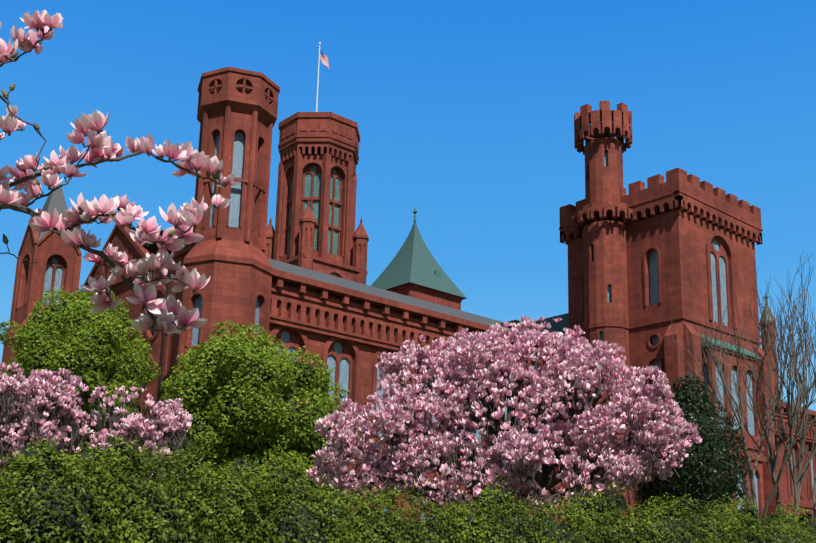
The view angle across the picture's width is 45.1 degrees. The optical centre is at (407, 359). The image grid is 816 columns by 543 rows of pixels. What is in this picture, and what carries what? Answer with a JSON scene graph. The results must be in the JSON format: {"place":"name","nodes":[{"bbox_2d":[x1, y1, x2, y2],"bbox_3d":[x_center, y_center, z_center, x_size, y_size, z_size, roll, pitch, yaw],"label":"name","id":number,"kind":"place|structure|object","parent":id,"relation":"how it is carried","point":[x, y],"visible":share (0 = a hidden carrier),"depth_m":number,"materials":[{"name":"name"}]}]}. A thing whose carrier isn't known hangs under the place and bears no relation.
{"place":"outdoors","nodes":[
{"label":"outdoors","id":0,"kind":"place"},
{"bbox_2d":[0,362,98,487],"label":"magnolia flowers","id":1,"kind":"object","parent":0,"point":[66,391],"depth_m":18.98,"materials":[{"name":"pink plant"}]},
{"bbox_2d":[0,28,225,336],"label":"magnolia boughs","id":2,"kind":"object","parent":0,"point":[22,208],"visible":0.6,"depth_m":3.63,"materials":[{"name":"brown plant"}]},
{"bbox_2d":[0,10,239,333],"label":"magnolia blossoms","id":3,"kind":"object","parent":2,"relation":"attached to","point":[170,308],"visible":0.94,"depth_m":3.60,"materials":[{"name":"pink plant"}]},
{"bbox_2d":[72,385,192,484],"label":"magnolia flowers","id":4,"kind":"object","parent":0,"point":[165,419],"depth_m":19.71,"materials":[{"name":"pink plant"}]},
{"bbox_2d":[0,42,815,538],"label":"castle","id":5,"kind":"structure","parent":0,"point":[654,264],"depth_m":62.54,"materials":[{"name":"stone"}]},
{"bbox_2d":[320,51,328,67],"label":"flag","id":6,"kind":"object","parent":5,"relation":"attached to","point":[324,58],"visible":1,"depth_m":93.29,"materials":[{"name":"fabric"}]},
{"bbox_2d":[0,433,815,542],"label":"hedge","id":7,"kind":"object","parent":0,"point":[13,475],"depth_m":11.93,"materials":[{"name":"green plant"}]},
{"bbox_2d":[0,0,815,410],"label":"sky","id":8,"kind":"structure","parent":0,"point":[463,111],"materials":[{"name":"blue"}]},
{"bbox_2d":[306,315,701,519],"bbox_3d":[2.544,3.141,27.083,11.071,9.365,6.228,-2,-13,13],"label":"magnolia tree","id":9,"kind":"object","parent":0,"point":[575,366],"depth_m":26.20,"materials":[{"name":"pink plant"}]},
{"label":"ground","id":10,"kind":"structure","parent":0,"visible":0},
{"bbox_2d":[175,372,304,457],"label":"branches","id":11,"kind":"object","parent":10,"relation":"on","point":[226,402],"visible":0.02,"depth_m":30.86,"materials":[{"name":"brown plant"}]},
{"bbox_2d":[179,353,334,489],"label":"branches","id":12,"kind":"object","parent":11,"relation":"on","point":[297,410],"visible":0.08,"depth_m":30.52,"materials":[{"name":"green plant"}]},
{"bbox_2d":[159,320,370,509],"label":"tree leaves","id":13,"kind":"object","parent":11,"relation":"attached to","point":[271,357],"visible":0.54,"depth_m":30.13,"materials":[{"name":"green plant"}]},
{"bbox_2d":[636,374,748,521],"bbox_3d":[8.343,4.355,29.002,4.621,8.116,3.426,12,-16,-40],"label":"holly","id":14,"kind":"object","parent":10,"relation":"on","point":[730,487],"depth_m":28.27,"materials":[{"name":"green plant"}]},
{"bbox_2d":[667,249,815,534],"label":"bare tree","id":15,"kind":"object","parent":10,"relation":"on","point":[803,389],"visible":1,"depth_m":31.79,"materials":[{"name":"brown plant"}]},
{"bbox_3d":[-13.041,3.611,36.391,4.018,11.749,5.086,12,-16,-40],"label":"tree trunk","id":16,"kind":"object","parent":10,"relation":"on","visible":0},
{"bbox_2d":[17,301,138,443],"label":"branches","id":17,"kind":"object","parent":16,"relation":"on","point":[64,304],"visible":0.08,"depth_m":35.98,"materials":[{"name":"green plant"}]},
{"bbox_2d":[0,287,163,462],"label":"tree leaves","id":18,"kind":"object","parent":16,"relation":"attached to","point":[116,344],"visible":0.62,"depth_m":36.09,"materials":[{"name":"green plant"}]}
]}

